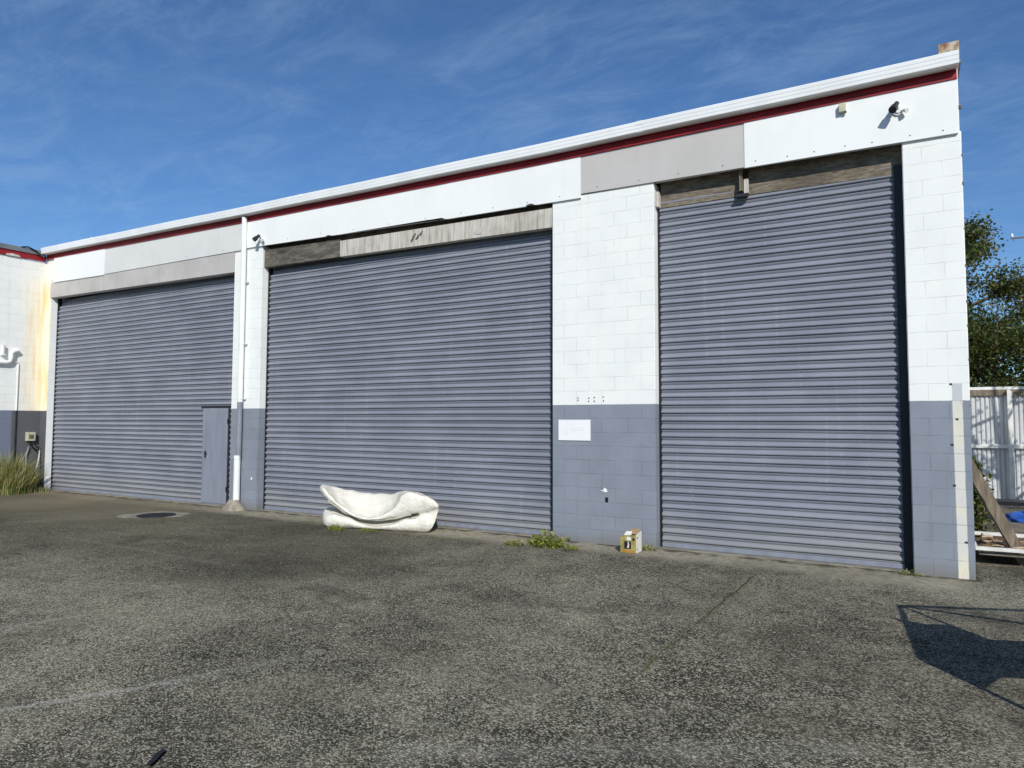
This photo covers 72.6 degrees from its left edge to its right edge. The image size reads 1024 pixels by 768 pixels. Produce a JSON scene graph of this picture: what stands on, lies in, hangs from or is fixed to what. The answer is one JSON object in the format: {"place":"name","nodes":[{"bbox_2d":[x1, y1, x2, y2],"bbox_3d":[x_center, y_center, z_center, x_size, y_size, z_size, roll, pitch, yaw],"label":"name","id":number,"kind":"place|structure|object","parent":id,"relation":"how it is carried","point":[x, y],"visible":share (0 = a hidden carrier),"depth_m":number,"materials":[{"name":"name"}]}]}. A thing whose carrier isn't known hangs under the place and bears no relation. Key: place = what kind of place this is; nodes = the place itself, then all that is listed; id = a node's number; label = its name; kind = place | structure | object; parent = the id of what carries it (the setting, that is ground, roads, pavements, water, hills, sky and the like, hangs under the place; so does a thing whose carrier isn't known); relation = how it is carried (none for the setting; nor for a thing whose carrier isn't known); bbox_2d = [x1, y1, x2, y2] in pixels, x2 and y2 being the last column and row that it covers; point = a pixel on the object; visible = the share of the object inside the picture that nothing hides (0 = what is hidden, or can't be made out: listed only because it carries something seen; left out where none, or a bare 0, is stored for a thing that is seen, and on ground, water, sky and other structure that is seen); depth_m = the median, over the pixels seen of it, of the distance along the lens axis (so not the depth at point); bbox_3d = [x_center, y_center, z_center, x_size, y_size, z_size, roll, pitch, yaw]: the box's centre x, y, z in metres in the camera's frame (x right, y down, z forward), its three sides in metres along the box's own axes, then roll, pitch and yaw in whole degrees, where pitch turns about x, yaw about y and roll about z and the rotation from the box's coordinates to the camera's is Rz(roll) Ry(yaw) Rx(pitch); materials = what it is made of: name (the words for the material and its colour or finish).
{"place":"outdoors","nodes":[
{"label":"outdoors","id":0,"kind":"place"},
{"bbox_2d":[0,243,81,488],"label":"adjoining building","id":1,"kind":"structure","parent":0,"point":[22,291],"depth_m":17.46,"materials":[{"name":"white paint"}]},
{"bbox_2d":[25,432,39,450],"bbox_3d":[-12.089,1.453,17.588,0.140,0.476,0.330,-3,-4,41],"label":"power box","id":2,"kind":"object","parent":1,"relation":"attached to","point":[30,436],"visible":1,"depth_m":17.52,"materials":[{"name":"beige plastic"}]},
{"bbox_2d":[31,485,51,492],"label":"dry grass","id":3,"kind":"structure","parent":0,"point":[41,489],"depth_m":17.05,"materials":[{"name":"green plant"}]},
{"bbox_2d":[37,40,975,579],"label":"warehouse","id":4,"kind":"structure","parent":0,"point":[739,328],"depth_m":10.20,"materials":[{"name":"brick"}]},
{"bbox_2d":[50,275,234,504],"bbox_3d":[-8.621,0.116,16.150,7.038,4.965,0.321,-2,-4,30],"label":"roller door","id":5,"kind":"structure","parent":4,"relation":"in","point":[143,385],"depth_m":15.90,"materials":[{"name":"paint"}]},
{"bbox_2d":[252,234,263,241],"bbox_3d":[-5.024,-2.889,13.812,0.231,0.158,0.168,1,-3,-10],"label":"floodlight","id":6,"kind":"object","parent":4,"relation":"attached to","point":[254,238],"visible":1,"depth_m":13.77,"materials":[{"name":"plastic"}]},
{"bbox_2d":[263,230,552,535],"bbox_3d":[-2.046,-0.048,12.383,6.466,4.915,0.254,-2,-4,30],"label":"roller door","id":7,"kind":"structure","parent":4,"relation":"in","point":[428,371],"depth_m":11.99,"materials":[{"name":"paint"}]},
{"bbox_2d":[558,420,590,440],"bbox_3d":[0.919,0.681,10.284,0.515,0.305,0.014,-2,-4,30],"label":"sign","id":8,"kind":"object","parent":4,"relation":"attached to","point":[577,430],"visible":1,"depth_m":10.27,"materials":[{"name":"white plastic"}]},
{"bbox_2d":[657,164,913,569],"bbox_3d":[3.425,-0.211,9.128,3.065,4.912,0.092,-2,-4,30],"label":"roller door","id":9,"kind":"structure","parent":4,"relation":"in","point":[784,421],"depth_m":9.01,"materials":[{"name":"paint"}]},
{"bbox_2d":[839,102,846,113],"bbox_3d":[4.087,-3.405,8.614,0.085,0.123,0.059,-2,-4,30],"label":"sensor box","id":10,"kind":"object","parent":4,"relation":"attached to","point":[842,107],"visible":1,"depth_m":8.59,"materials":[{"name":"beige plastic"}]},
{"bbox_2d":[888,101,908,115],"bbox_3d":[4.561,-3.278,8.276,0.231,0.158,0.168,1,-3,-10],"label":"floodlight","id":11,"kind":"object","parent":4,"relation":"attached to","point":[895,109],"visible":1,"depth_m":8.24,"materials":[{"name":"plastic"}]},
{"bbox_2d":[0,490,1023,767],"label":"ground","id":12,"kind":"structure","parent":0,"point":[206,636],"depth_m":5.28,"materials":[{"name":"grey asphalt"}]},
{"bbox_2d":[0,447,48,495],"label":"tall grass","id":13,"kind":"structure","parent":12,"relation":"on","point":[16,480],"depth_m":16.64,"materials":[{"name":"green plant"}]},
{"bbox_2d":[35,450,39,489],"bbox_3d":[-11.935,2.146,17.507,0.066,0.998,0.353,2,-3,-23],"label":"stick","id":14,"kind":"object","parent":12,"relation":"on","point":[37,463],"visible":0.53,"depth_m":17.55,"materials":[{"name":"white wood"}]},
{"bbox_2d":[116,511,190,517],"bbox_3d":[-6.672,2.438,13.040,1.244,0.004,0.899,1,-3,-11],"label":"concrete patch","id":15,"kind":"object","parent":12,"relation":"on","point":[178,514],"visible":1,"depth_m":13.00,"materials":[{"name":"grey concrete"}]},
{"bbox_2d":[136,513,175,517],"bbox_3d":[-6.568,2.422,12.870,0.670,0.012,0.670,-2,-4,30],"label":"drain cover","id":16,"kind":"object","parent":15,"relation":"on","point":[152,515],"visible":1,"depth_m":12.80,"materials":[{"name":"metal"}]},
{"bbox_2d":[147,749,166,765],"bbox_3d":[-1.828,1.920,3.591,0.040,0.009,0.175,0,-3,-1],"label":"rubber strip","id":17,"kind":"object","parent":12,"relation":"on","point":[156,757],"visible":1,"depth_m":3.58,"materials":[{"name":"black rubber"}]},
{"bbox_2d":[327,522,344,530],"bbox_3d":[-2.826,2.292,11.213,0.206,0.118,0.337,3,-4,-37],"label":"weed clump","id":18,"kind":"object","parent":12,"relation":"on","point":[338,528],"visible":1,"depth_m":11.19,"materials":[{"name":"green plant"}]},
{"bbox_2d":[357,528,376,531],"bbox_3d":[-2.307,2.320,11.096,0.440,0.051,0.150,-2,-4,30],"label":"weed clump","id":19,"kind":"object","parent":12,"relation":"on","point":[367,530],"visible":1,"depth_m":11.09,"materials":[{"name":"green plant"}]},
{"bbox_2d":[320,485,438,532],"bbox_3d":[-2.222,2.037,11.558,2.458,0.662,0.759,-1,-3,18],"label":"mattress","id":20,"kind":"object","parent":12,"relation":"on","point":[406,511],"visible":0.99,"depth_m":11.29,"materials":[{"name":"white fabric"}]},
{"bbox_2d":[504,539,523,545],"bbox_3d":[0.033,2.244,9.877,0.310,0.093,0.286,0,-3,5],"label":"weed clump","id":21,"kind":"object","parent":12,"relation":"on","point":[513,543],"visible":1,"depth_m":9.87,"materials":[{"name":"green plant"}]},
{"bbox_2d":[527,529,564,547],"bbox_3d":[0.482,2.166,9.860,0.616,0.239,0.464,-2,-4,30],"label":"weed clump","id":22,"kind":"object","parent":12,"relation":"on","point":[536,540],"visible":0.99,"depth_m":9.81,"materials":[{"name":"green plant"}]},
{"bbox_2d":[547,542,577,549],"bbox_3d":[0.697,2.228,9.614,0.495,0.089,0.312,-2,-4,30],"label":"weed clump","id":23,"kind":"object","parent":12,"relation":"on","point":[569,546],"visible":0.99,"depth_m":9.60,"materials":[{"name":"green plant"}]},
{"bbox_2d":[620,529,641,553],"bbox_3d":[1.607,2.111,9.407,0.221,0.298,0.222,-2,-4,30],"label":"carton","id":24,"kind":"object","parent":12,"relation":"on","point":[631,541],"visible":1,"depth_m":9.33,"materials":[{"name":"cardboard"}]},
{"bbox_2d":[642,543,657,550],"bbox_3d":[1.870,2.220,9.505,0.233,0.101,0.182,-2,-4,30],"label":"weed clump","id":25,"kind":"object","parent":12,"relation":"on","point":[652,547],"visible":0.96,"depth_m":9.51,"materials":[{"name":"green plant"}]},
{"bbox_2d":[898,568,923,575],"bbox_3d":[4.589,2.159,8.008,0.265,0.073,0.135,-2,-4,30],"label":"weed clump","id":26,"kind":"object","parent":12,"relation":"on","point":[905,572],"visible":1,"depth_m":8.03,"materials":[{"name":"green plant"}]},
{"bbox_2d":[972,456,1012,537],"bbox_3d":[7.176,1.759,10.723,1.067,1.302,1.097,1,-3,-17],"label":"shrub","id":27,"kind":"object","parent":12,"relation":"on","point":[979,520],"visible":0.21,"depth_m":10.71,"materials":[{"name":"green plant"}]},
{"bbox_2d":[963,197,1023,389],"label":"tree","id":28,"kind":"object","parent":12,"relation":"on","point":[974,247],"visible":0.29,"depth_m":20.62,"materials":[{"name":"green plant"}]},
{"bbox_2d":[967,269,1023,386],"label":"tree","id":29,"kind":"object","parent":12,"relation":"on","point":[1009,350],"visible":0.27,"depth_m":19.04,"materials":[{"name":"green plant"}]},
{"bbox_2d":[970,386,1023,499],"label":"corrugated fence","id":30,"kind":"object","parent":12,"relation":"on","point":[997,426],"visible":0.51,"depth_m":15.49,"materials":[{"name":"white metal"}]},
{"bbox_2d":[972,459,1023,565],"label":"plank","id":31,"kind":"object","parent":12,"relation":"on","point":[996,513],"visible":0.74,"depth_m":8.61,"materials":[{"name":"wood"}]},
{"bbox_2d":[975,531,1023,557],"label":"white frame","id":32,"kind":"object","parent":12,"relation":"on","point":[983,550],"visible":0.44,"depth_m":8.55,"materials":[{"name":"paint"}]},
{"bbox_2d":[975,533,1023,554],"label":"brushwood","id":33,"kind":"object","parent":32,"relation":"on","point":[988,540],"visible":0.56,"depth_m":8.98,"materials":[{"name":"beige wood"}]},
{"bbox_2d":[975,536,1023,540],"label":"soil","id":34,"kind":"structure","parent":12,"relation":"on","point":[1000,538],"depth_m":10.56,"materials":[{"name":"brown soil"}]},
{"bbox_2d":[978,264,1023,386],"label":"tree","id":35,"kind":"object","parent":12,"relation":"on","point":[997,299],"visible":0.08,"depth_m":23.11,"materials":[{"name":"green plant"}]},
{"bbox_2d":[984,349,1023,381],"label":"tree","id":36,"kind":"object","parent":12,"relation":"on","point":[1004,367],"visible":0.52,"depth_m":19.38,"materials":[{"name":"green plant"}]},
{"bbox_2d":[986,521,1023,533],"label":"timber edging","id":37,"kind":"object","parent":12,"relation":"on","point":[1018,528],"visible":0.35,"depth_m":11.04,"materials":[{"name":"brown wood"}]},
{"bbox_2d":[1004,511,1023,522],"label":"tarpaulin","id":38,"kind":"object","parent":12,"relation":"on","point":[1016,517],"visible":0.46,"depth_m":11.48,"materials":[{"name":"blue plastic"}]},
{"bbox_2d":[1010,234,1023,238],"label":"power pole","id":39,"kind":"object","parent":12,"relation":"on","point":[1011,235],"visible":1,"depth_m":32.40,"materials":[{"name":"white"}]},
{"bbox_2d":[0,0,1023,386],"label":"sky","id":40,"kind":"structure","parent":0,"point":[116,116],"materials":[{"name":"blue"}]},
{"bbox_2d":[978,498,1023,519],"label":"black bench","id":41,"kind":"object","parent":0,"point":[1013,502],"visible":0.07,"depth_m":12.36,"materials":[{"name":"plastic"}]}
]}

